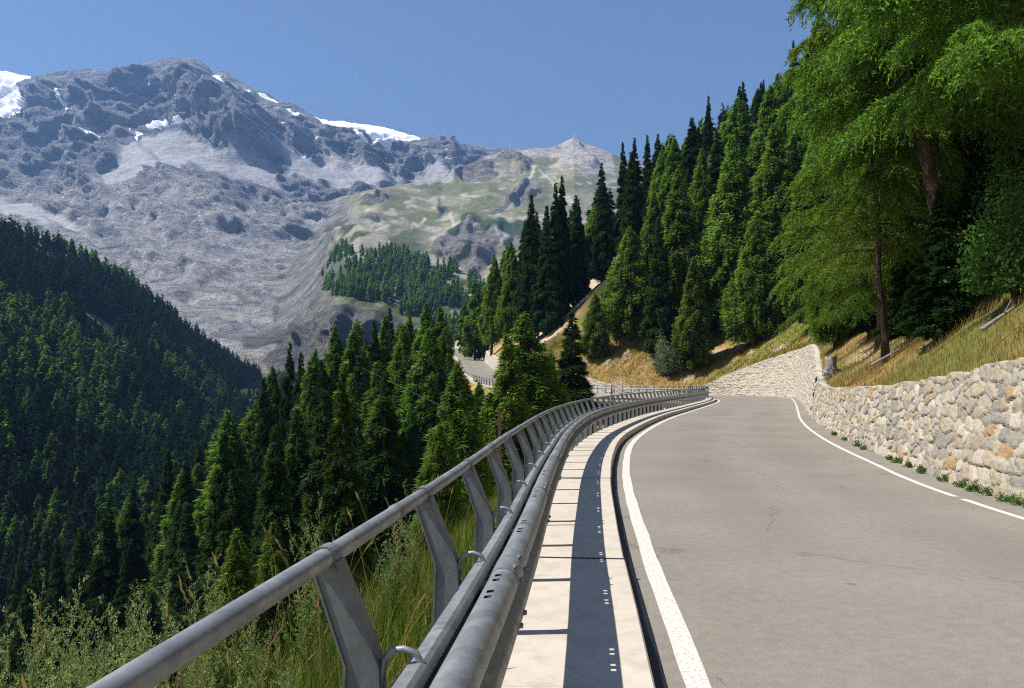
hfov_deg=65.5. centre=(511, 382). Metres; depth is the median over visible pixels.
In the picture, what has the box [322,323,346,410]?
larch tree
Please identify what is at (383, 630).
tall grass
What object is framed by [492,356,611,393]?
stone wall
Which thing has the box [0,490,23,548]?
larch tree
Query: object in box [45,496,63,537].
larch tree
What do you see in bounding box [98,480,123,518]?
larch tree
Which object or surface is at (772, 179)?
larch tree
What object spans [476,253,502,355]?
larch tree
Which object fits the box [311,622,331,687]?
mugwort plant
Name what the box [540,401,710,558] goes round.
walkway joints
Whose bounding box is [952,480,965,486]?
weed tuft
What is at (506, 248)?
larch tree
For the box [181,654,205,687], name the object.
mugwort plant
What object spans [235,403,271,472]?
larch tree
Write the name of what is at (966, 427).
stone wall
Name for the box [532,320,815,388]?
bank grass
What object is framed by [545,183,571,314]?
spruce tree
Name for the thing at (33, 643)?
mugwort plant
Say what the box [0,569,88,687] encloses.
mugwort plant
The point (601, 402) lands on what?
road bridge
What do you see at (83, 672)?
mugwort plant
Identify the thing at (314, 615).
mugwort plant
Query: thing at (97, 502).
larch tree
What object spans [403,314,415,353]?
larch tree
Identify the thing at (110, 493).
spruce tree
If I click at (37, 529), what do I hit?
larch tree
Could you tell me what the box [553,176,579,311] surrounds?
spruce tree
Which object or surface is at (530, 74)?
sky
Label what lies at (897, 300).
spruce tree
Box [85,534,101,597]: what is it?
spruce tree
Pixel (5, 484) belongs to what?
spruce tree
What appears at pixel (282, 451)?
spruce tree
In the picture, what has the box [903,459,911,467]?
weed tuft
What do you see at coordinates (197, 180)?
mountain
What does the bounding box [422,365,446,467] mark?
spruce tree
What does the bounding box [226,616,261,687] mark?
mugwort plant
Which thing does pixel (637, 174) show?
spruce tree
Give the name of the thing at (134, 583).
spruce tree
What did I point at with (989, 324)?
fallen branch
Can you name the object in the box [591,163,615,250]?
spruce tree
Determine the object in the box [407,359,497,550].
larch tree
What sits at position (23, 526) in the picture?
spruce tree
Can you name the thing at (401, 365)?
larch tree
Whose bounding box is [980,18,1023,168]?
larch tree
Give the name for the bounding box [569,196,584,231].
spruce tree
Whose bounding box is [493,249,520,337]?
larch tree
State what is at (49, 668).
mugwort plant
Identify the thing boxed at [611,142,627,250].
spruce tree
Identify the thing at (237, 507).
spruce tree
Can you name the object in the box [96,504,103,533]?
spruce tree
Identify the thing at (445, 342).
larch tree
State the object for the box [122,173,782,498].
hillside
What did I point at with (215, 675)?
mugwort plant
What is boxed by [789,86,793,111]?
spruce tree
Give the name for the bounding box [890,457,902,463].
weed tuft
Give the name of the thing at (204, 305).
cable
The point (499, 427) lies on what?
snow pole
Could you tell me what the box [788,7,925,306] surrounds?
larch tree
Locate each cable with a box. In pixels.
[130,272,274,338]
[293,101,440,136]
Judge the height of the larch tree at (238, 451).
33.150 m
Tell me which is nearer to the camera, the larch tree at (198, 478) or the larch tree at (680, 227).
the larch tree at (680, 227)
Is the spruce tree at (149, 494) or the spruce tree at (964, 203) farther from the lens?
the spruce tree at (149, 494)
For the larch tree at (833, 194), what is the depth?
96.42 m
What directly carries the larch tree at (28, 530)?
on the valley side
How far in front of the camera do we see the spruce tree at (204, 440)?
282.24 m
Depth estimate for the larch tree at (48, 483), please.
303.87 m
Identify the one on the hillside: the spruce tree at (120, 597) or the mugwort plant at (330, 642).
the spruce tree at (120, 597)
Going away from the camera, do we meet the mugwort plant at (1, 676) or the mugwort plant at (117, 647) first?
the mugwort plant at (117, 647)
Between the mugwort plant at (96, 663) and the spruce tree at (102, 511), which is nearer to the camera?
the mugwort plant at (96, 663)
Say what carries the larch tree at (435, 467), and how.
on the hillside
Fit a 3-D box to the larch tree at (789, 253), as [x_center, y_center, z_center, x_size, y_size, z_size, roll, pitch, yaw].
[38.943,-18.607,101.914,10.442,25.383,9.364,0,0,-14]
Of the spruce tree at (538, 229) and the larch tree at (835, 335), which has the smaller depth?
the larch tree at (835, 335)
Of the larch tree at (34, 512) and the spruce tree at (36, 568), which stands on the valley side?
the larch tree at (34, 512)
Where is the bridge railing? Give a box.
[473,375,708,398]
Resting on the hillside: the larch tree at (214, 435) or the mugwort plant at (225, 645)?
the larch tree at (214, 435)
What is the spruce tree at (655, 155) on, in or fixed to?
on the hillside
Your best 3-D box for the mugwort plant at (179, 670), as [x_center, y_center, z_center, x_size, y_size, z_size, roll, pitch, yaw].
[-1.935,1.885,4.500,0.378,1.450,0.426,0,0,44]
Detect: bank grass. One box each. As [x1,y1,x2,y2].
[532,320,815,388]
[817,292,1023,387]
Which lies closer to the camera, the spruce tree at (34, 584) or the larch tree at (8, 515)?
the spruce tree at (34, 584)
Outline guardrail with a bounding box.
[86,388,708,687]
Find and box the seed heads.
[21,474,522,687]
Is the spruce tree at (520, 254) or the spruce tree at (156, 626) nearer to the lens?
the spruce tree at (156, 626)
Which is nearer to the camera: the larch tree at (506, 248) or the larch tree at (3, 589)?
the larch tree at (3, 589)
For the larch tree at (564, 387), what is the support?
on the hillside
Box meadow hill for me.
[274,138,642,281]
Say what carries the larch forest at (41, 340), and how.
on the valley side
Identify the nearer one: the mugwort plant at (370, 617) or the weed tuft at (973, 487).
the mugwort plant at (370, 617)
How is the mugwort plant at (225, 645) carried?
on the verge
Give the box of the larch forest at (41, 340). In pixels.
[0,213,486,548]
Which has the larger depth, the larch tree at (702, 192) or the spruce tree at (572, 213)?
the spruce tree at (572, 213)
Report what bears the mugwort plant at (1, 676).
on the verge
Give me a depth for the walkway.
5.89 m
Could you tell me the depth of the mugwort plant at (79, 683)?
4.81 m
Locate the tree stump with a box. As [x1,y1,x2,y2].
[822,353,841,376]
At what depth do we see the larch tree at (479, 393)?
102.83 m
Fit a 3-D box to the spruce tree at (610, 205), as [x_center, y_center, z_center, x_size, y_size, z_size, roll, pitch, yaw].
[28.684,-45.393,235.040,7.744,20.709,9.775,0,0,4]
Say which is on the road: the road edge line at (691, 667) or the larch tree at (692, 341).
the road edge line at (691, 667)
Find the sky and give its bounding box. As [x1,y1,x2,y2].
[0,0,835,160]
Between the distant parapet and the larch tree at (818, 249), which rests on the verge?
the distant parapet
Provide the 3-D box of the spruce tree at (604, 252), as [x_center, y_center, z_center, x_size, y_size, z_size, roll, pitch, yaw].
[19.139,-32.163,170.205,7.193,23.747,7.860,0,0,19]
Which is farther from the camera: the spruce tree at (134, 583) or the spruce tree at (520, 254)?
the spruce tree at (520, 254)
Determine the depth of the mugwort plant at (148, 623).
8.07 m
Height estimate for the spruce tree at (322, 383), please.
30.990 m
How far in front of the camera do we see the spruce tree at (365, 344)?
267.13 m
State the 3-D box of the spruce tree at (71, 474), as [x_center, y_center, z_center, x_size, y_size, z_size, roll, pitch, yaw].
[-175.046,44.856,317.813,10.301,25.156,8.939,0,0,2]
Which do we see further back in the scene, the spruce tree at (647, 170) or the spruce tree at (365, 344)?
the spruce tree at (365, 344)
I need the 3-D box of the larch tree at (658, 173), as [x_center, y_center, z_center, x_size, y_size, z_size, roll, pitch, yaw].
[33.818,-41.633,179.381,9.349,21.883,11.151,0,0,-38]
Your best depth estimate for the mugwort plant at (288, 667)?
4.58 m
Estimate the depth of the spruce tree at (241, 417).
143.68 m
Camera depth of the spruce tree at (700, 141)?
212.86 m
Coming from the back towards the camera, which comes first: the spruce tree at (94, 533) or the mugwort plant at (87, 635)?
the spruce tree at (94, 533)
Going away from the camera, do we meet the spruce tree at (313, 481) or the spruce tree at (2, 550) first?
the spruce tree at (313, 481)
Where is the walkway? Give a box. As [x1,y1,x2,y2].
[468,379,715,687]
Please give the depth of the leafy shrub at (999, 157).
24.04 m
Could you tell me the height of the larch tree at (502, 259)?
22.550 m
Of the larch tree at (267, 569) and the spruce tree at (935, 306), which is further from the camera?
the larch tree at (267, 569)
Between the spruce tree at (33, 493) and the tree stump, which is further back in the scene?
the spruce tree at (33, 493)
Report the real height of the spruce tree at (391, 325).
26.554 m
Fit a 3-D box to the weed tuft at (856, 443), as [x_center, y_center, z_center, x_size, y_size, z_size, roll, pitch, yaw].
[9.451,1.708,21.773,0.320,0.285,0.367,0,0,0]
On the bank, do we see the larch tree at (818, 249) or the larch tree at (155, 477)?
the larch tree at (818, 249)
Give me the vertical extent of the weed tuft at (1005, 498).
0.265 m
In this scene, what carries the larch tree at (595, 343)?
on the bank
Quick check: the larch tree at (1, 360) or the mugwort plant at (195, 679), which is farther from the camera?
the larch tree at (1, 360)
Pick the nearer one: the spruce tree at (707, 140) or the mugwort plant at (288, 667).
the mugwort plant at (288, 667)
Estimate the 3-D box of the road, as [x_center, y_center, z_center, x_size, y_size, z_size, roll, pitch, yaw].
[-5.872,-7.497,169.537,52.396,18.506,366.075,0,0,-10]
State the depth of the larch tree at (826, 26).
224.56 m
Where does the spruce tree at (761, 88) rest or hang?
on the hillside
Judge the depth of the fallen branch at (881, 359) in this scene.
26.94 m
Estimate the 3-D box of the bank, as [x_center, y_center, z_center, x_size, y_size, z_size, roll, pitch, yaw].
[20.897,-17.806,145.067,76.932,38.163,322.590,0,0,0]
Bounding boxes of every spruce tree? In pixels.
[0,464,14,517]
[0,536,4,574]
[0,562,25,669]
[0,580,57,687]
[0,590,5,620]
[0,600,7,678]
[1,552,17,615]
[3,569,19,620]
[12,558,45,654]
[13,515,32,559]
[15,548,28,583]
[23,538,37,581]
[25,574,43,635]
[27,480,43,518]
[29,530,54,593]
[36,574,54,627]
[41,539,80,679]
[57,461,79,511]
[60,504,73,567]
[63,526,102,632]
[64,463,75,500]
[65,533,82,592]
[65,553,70,583]
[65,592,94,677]
[68,644,82,685]
[79,502,129,678]
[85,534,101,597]
[86,510,101,551]
[93,454,99,485]
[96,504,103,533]
[104,486,114,513]
[104,549,133,671]
[112,496,119,515]
[117,486,150,624]
[117,578,149,664]
[129,473,142,514]
[140,462,155,516]
[141,486,159,582]
[144,448,174,591]
[144,593,160,648]
[154,461,197,634]
[155,502,203,687]
[175,453,183,479]
[181,430,242,686]
[190,442,208,476]
[197,437,209,472]
[198,468,254,654]
[201,429,209,468]
[239,414,245,440]
[246,377,274,507]
[247,424,286,556]
[248,427,308,617]
[277,342,296,451]
[280,407,314,562]
[285,352,305,447]
[294,373,382,656]
[297,389,335,603]
[304,358,333,456]
[310,412,318,462]
[356,369,418,586]
[364,339,367,355]
[367,321,382,385]
[386,307,395,347]
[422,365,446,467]
[513,194,543,337]
[516,220,527,274]
[528,218,565,337]
[535,211,540,239]
[537,206,550,264]
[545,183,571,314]
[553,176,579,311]
[556,311,603,436]
[567,209,571,223]
[569,195,589,277]
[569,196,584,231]
[570,199,591,300]
[587,176,616,282]
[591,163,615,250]
[608,198,616,252]
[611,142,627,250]
[615,152,644,254]
[631,137,644,238]
[638,216,676,358]
[640,134,653,214]
[651,133,662,179]
[670,117,706,192]
[685,167,691,196]
[696,127,703,147]
[701,95,713,159]
[708,132,724,195]
[713,103,725,139]
[722,105,728,121]
[735,86,743,111]
[741,81,750,122]
[749,91,758,119]
[751,88,760,131]
[754,146,765,194]
[756,82,764,103]
[787,40,798,98]
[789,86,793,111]
[789,139,802,198]
[790,297,804,321]
[846,264,887,334]
[852,72,928,265]
[869,217,926,342]
[895,190,981,344]
[906,112,991,298]
[948,122,1023,301]
[992,84,1023,221]
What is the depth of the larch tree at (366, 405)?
93.42 m
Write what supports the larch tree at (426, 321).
on the hillside
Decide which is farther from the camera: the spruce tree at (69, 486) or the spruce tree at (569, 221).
the spruce tree at (69, 486)
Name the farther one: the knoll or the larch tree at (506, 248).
the knoll
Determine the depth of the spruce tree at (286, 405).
117.77 m
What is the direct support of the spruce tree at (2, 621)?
on the hillside
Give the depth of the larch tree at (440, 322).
119.49 m
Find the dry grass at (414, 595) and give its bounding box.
[278,488,496,687]
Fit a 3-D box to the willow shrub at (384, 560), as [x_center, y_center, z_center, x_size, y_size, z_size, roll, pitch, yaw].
[-5.927,12.862,51.889,7.692,9.152,8.131,0,0,20]
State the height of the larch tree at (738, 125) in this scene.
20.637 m
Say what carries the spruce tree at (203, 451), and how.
on the hillside
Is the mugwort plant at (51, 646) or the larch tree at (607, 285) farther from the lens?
the larch tree at (607, 285)
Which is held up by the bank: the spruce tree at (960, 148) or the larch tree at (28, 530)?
the spruce tree at (960, 148)
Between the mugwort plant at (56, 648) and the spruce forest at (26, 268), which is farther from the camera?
the spruce forest at (26, 268)
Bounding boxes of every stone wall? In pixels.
[455,340,493,367]
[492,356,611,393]
[612,344,823,414]
[810,357,1023,504]
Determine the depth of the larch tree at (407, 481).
84.09 m
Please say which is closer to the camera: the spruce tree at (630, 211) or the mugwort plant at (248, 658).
the mugwort plant at (248, 658)
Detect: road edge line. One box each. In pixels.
[461,363,719,687]
[725,395,1023,519]
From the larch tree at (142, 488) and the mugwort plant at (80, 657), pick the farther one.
the larch tree at (142, 488)
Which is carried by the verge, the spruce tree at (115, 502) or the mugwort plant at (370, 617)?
the mugwort plant at (370, 617)
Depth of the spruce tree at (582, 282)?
167.20 m
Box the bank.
[487,279,1023,388]
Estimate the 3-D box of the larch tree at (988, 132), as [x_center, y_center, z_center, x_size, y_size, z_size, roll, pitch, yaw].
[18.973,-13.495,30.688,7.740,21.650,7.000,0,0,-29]
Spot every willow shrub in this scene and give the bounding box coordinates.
[371,509,415,592]
[651,333,685,375]
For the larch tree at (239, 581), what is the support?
on the hillside
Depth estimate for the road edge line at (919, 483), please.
14.62 m
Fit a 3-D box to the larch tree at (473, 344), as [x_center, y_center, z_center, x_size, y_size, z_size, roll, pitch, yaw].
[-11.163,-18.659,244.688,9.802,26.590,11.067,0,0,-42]
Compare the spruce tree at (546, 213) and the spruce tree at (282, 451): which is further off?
the spruce tree at (546, 213)
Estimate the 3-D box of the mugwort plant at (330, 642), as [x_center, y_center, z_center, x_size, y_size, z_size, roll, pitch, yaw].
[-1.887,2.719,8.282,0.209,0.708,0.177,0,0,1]
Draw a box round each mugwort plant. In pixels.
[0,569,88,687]
[0,612,55,687]
[0,629,74,687]
[0,645,47,687]
[1,657,83,687]
[12,601,70,687]
[16,617,106,687]
[23,627,43,687]
[24,627,41,687]
[28,604,130,687]
[33,627,106,687]
[38,615,102,687]
[47,597,120,687]
[53,612,112,687]
[58,613,130,687]
[67,595,118,681]
[75,651,135,687]
[76,582,150,673]
[80,590,145,678]
[98,569,186,687]
[106,607,169,687]
[128,582,176,687]
[134,591,212,687]
[154,616,176,687]
[157,634,207,687]
[172,591,231,686]
[174,582,226,687]
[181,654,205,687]
[182,552,238,687]
[186,650,219,687]
[189,589,251,687]
[190,663,267,687]
[209,651,222,687]
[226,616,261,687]
[227,646,251,687]
[240,605,289,687]
[240,628,273,687]
[241,662,259,687]
[251,645,301,687]
[266,633,311,687]
[280,517,331,687]
[301,490,338,673]
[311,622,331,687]
[326,629,333,660]
[360,580,381,632]
[378,516,415,645]
[396,480,424,616]
[419,566,433,623]
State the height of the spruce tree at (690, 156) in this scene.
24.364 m
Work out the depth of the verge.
12.88 m
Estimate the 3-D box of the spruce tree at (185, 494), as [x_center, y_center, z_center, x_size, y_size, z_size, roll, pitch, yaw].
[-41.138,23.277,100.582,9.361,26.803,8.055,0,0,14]
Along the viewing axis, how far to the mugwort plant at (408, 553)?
7.19 m
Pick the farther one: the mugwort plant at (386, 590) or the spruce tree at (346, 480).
the spruce tree at (346, 480)
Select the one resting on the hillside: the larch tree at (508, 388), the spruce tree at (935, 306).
the larch tree at (508, 388)
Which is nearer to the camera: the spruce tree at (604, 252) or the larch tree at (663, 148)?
the spruce tree at (604, 252)
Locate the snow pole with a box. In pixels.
[498,407,500,458]
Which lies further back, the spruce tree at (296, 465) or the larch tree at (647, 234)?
the larch tree at (647, 234)
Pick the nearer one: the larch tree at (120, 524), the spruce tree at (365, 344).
the larch tree at (120, 524)
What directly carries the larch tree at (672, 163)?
on the hillside
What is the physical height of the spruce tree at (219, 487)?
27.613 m
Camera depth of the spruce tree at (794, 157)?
125.18 m
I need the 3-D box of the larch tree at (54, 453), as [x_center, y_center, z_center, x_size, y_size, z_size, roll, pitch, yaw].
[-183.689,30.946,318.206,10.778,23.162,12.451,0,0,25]
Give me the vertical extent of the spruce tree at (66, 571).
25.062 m
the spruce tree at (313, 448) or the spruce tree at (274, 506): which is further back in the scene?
the spruce tree at (313, 448)
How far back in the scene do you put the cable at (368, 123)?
3748.85 m
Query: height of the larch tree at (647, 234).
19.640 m
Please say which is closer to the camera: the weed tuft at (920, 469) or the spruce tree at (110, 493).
the weed tuft at (920, 469)
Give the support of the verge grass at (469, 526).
on the verge
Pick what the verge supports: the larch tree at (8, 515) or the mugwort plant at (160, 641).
the mugwort plant at (160, 641)
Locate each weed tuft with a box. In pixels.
[852,440,859,445]
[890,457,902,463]
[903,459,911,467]
[915,464,927,473]
[936,473,947,481]
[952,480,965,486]
[961,482,983,491]
[974,486,993,495]
[994,492,1014,502]
[1009,492,1023,505]
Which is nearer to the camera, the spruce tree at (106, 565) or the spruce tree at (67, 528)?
the spruce tree at (106, 565)
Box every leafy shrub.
[943,142,1023,305]
[955,89,1023,284]
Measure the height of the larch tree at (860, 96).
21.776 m
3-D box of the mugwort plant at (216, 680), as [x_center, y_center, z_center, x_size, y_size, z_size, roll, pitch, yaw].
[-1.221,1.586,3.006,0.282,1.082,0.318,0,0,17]
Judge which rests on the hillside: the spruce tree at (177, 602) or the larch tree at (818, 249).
the spruce tree at (177, 602)
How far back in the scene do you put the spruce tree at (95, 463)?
340.58 m
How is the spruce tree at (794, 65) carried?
on the hillside
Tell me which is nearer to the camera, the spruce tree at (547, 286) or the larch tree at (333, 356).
the larch tree at (333, 356)
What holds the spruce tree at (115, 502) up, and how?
on the hillside
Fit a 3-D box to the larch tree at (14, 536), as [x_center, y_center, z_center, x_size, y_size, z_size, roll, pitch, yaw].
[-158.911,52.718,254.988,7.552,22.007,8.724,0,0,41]
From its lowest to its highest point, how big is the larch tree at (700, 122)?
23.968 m
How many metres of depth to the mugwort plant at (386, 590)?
6.37 m
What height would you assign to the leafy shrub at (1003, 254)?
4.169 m
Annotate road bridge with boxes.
[579,394,715,408]
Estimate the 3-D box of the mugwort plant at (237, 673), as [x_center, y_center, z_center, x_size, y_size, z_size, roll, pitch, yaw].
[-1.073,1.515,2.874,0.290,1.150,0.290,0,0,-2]
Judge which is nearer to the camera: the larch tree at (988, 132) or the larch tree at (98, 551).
the larch tree at (988, 132)
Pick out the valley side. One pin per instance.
(109, 326)
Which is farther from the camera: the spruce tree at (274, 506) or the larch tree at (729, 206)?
the larch tree at (729, 206)
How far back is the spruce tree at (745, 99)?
214.38 m
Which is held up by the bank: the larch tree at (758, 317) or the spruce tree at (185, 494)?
the larch tree at (758, 317)
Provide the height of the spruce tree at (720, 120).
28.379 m
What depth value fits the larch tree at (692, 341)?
114.71 m
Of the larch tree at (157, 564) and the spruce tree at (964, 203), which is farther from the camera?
the larch tree at (157, 564)
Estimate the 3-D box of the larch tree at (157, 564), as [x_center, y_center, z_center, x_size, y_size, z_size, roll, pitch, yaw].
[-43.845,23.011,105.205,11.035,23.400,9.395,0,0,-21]
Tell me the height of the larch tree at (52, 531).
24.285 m
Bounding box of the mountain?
[0,58,651,374]
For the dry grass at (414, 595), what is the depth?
7.30 m
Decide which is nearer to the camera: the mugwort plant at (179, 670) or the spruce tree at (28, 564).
the mugwort plant at (179, 670)
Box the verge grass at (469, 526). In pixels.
[285,415,634,687]
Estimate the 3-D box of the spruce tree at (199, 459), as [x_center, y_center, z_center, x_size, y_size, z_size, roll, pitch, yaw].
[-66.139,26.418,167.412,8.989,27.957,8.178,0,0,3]
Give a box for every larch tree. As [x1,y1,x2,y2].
[0,351,6,381]
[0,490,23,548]
[0,579,6,609]
[5,514,26,563]
[20,386,37,424]
[22,516,35,551]
[28,494,45,538]
[30,510,44,554]
[37,431,65,484]
[38,512,61,558]
[41,459,57,506]
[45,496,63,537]
[59,522,67,540]
[73,466,84,505]
[90,507,120,576]
[93,493,101,516]
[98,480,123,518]
[103,493,147,586]
[107,470,129,512]
[135,468,197,619]
[138,480,145,506]
[140,511,149,536]
[141,465,160,515]
[148,460,180,519]
[190,463,206,498]
[191,408,257,603]
[200,527,274,687]
[204,429,219,470]
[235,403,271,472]
[247,436,296,537]
[254,520,301,679]
[256,365,282,428]
[284,347,335,458]
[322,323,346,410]
[332,318,375,420]
[332,389,373,468]
[357,394,412,492]
[358,360,413,494]
[377,314,394,378]
[387,324,415,420]
[394,321,401,345]
[396,327,450,464]
[398,402,425,493]
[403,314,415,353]
[403,424,471,573]
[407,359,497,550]
[411,302,439,364]
[434,306,452,358]
[437,327,464,395]
[453,301,469,356]
[460,279,489,359]
[473,382,485,415]
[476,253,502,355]
[477,333,539,493]
[489,311,575,440]
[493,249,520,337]
[499,253,505,271]
[500,241,508,261]
[500,241,516,286]
[540,349,572,418]
[578,291,614,358]
[584,203,610,266]
[599,225,649,340]
[602,280,614,329]
[638,192,662,285]
[641,150,665,227]
[651,168,710,329]
[656,137,682,218]
[656,143,667,160]
[663,133,672,149]
[665,134,678,157]
[670,257,715,371]
[687,149,715,294]
[695,134,754,336]
[697,117,703,129]
[707,98,756,178]
[718,210,790,346]
[739,122,795,287]
[747,84,789,169]
[764,0,1013,366]
[768,0,1023,307]
[768,16,950,351]
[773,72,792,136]
[776,141,832,318]
[784,95,811,169]
[785,20,833,130]
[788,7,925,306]
[801,128,836,166]
[802,239,856,349]
[808,87,926,342]
[815,0,1023,171]
[815,190,842,262]
[818,17,831,37]
[942,3,1023,165]
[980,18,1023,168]
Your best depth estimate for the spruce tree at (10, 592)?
194.91 m
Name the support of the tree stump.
on the bank
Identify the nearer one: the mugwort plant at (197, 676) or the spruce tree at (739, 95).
the mugwort plant at (197, 676)
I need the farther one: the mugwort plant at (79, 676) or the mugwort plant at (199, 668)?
the mugwort plant at (199, 668)
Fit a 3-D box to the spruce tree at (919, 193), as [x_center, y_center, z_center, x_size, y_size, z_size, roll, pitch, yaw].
[30.030,-18.247,63.728,10.980,24.381,9.618,0,0,-32]
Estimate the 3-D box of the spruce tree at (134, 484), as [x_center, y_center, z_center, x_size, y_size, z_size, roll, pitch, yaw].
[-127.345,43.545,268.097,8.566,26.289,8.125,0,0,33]
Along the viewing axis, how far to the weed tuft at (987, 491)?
12.32 m
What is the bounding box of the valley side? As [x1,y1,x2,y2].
[0,245,251,553]
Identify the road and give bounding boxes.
[452,347,1023,687]
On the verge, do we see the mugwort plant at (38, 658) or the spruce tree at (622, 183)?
the mugwort plant at (38, 658)
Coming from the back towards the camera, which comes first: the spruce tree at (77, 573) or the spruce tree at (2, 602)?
the spruce tree at (2, 602)
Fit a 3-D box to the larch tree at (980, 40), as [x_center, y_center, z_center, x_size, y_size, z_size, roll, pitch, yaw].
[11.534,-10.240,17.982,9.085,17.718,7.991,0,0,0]
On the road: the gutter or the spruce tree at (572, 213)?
the gutter
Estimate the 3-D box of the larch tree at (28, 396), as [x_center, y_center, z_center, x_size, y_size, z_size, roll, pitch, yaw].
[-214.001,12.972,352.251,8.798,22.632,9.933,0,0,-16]
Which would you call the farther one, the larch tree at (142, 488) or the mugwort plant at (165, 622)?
the larch tree at (142, 488)
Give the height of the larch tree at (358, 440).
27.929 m
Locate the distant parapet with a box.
[453,355,477,381]
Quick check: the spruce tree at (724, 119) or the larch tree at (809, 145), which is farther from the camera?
the spruce tree at (724, 119)
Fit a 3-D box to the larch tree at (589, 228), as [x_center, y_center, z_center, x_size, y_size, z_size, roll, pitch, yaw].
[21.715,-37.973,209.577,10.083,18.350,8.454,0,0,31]
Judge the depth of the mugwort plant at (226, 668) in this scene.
5.12 m
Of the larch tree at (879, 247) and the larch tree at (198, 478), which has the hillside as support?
the larch tree at (198, 478)
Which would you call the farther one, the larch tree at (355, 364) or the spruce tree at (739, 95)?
the spruce tree at (739, 95)
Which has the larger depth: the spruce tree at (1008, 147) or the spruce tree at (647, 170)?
the spruce tree at (647, 170)
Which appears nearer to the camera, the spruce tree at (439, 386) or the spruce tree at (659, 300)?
the spruce tree at (439, 386)
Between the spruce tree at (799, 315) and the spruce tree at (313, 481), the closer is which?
the spruce tree at (313, 481)
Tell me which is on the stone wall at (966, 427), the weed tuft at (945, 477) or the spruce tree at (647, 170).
the weed tuft at (945, 477)
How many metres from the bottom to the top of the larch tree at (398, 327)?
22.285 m
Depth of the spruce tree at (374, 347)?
127.98 m
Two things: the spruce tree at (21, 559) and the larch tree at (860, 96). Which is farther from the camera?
the spruce tree at (21, 559)
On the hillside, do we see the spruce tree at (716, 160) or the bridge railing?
the spruce tree at (716, 160)
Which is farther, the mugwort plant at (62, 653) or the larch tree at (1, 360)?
the larch tree at (1, 360)
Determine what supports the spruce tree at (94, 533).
on the hillside
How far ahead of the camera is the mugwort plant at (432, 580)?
6.34 m
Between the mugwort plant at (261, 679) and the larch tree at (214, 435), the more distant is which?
the larch tree at (214, 435)
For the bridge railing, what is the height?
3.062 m
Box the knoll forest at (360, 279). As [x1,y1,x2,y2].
[320,236,485,347]
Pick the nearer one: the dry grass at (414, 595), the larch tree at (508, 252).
the dry grass at (414, 595)
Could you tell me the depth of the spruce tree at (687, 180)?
142.33 m
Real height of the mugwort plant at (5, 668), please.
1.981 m
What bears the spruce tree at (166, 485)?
on the hillside
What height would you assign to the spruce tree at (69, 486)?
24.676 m
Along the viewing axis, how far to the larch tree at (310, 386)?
106.78 m
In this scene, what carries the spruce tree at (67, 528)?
on the hillside
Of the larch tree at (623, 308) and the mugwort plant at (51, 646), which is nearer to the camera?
the mugwort plant at (51, 646)
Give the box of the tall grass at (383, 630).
[172,484,496,687]
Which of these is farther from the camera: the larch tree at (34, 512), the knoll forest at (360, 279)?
the knoll forest at (360, 279)
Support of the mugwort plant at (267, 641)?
on the verge
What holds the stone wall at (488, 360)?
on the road
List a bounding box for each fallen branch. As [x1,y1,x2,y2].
[871,345,900,365]
[980,300,1014,330]
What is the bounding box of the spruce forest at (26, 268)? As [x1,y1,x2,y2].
[0,82,773,586]
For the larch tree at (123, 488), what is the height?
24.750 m
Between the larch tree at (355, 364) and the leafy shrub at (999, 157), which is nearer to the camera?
the leafy shrub at (999, 157)
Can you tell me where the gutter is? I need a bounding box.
[611,400,716,687]
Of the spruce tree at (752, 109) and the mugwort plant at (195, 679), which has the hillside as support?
the spruce tree at (752, 109)
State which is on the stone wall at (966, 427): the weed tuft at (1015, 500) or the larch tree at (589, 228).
the weed tuft at (1015, 500)
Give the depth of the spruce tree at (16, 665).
87.09 m
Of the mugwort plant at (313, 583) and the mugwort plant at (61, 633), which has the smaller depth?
the mugwort plant at (61, 633)
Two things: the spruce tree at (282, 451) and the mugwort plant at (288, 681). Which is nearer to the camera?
the mugwort plant at (288, 681)
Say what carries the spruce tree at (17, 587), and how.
on the hillside
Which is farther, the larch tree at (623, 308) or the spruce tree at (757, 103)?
the spruce tree at (757, 103)
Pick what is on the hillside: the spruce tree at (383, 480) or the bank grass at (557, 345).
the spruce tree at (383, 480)
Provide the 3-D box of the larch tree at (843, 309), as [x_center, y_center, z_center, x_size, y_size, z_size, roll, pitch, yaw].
[19.697,-9.539,44.126,6.844,15.504,6.725,0,0,0]
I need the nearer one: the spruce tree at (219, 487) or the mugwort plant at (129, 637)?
the mugwort plant at (129, 637)
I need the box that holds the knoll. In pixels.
[241,224,481,378]
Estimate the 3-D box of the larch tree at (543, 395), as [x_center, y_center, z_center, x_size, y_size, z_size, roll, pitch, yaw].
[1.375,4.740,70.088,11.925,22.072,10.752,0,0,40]
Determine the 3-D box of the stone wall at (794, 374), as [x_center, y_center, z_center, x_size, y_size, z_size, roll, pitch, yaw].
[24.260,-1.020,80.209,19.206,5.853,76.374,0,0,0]
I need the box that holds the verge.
[328,359,496,687]

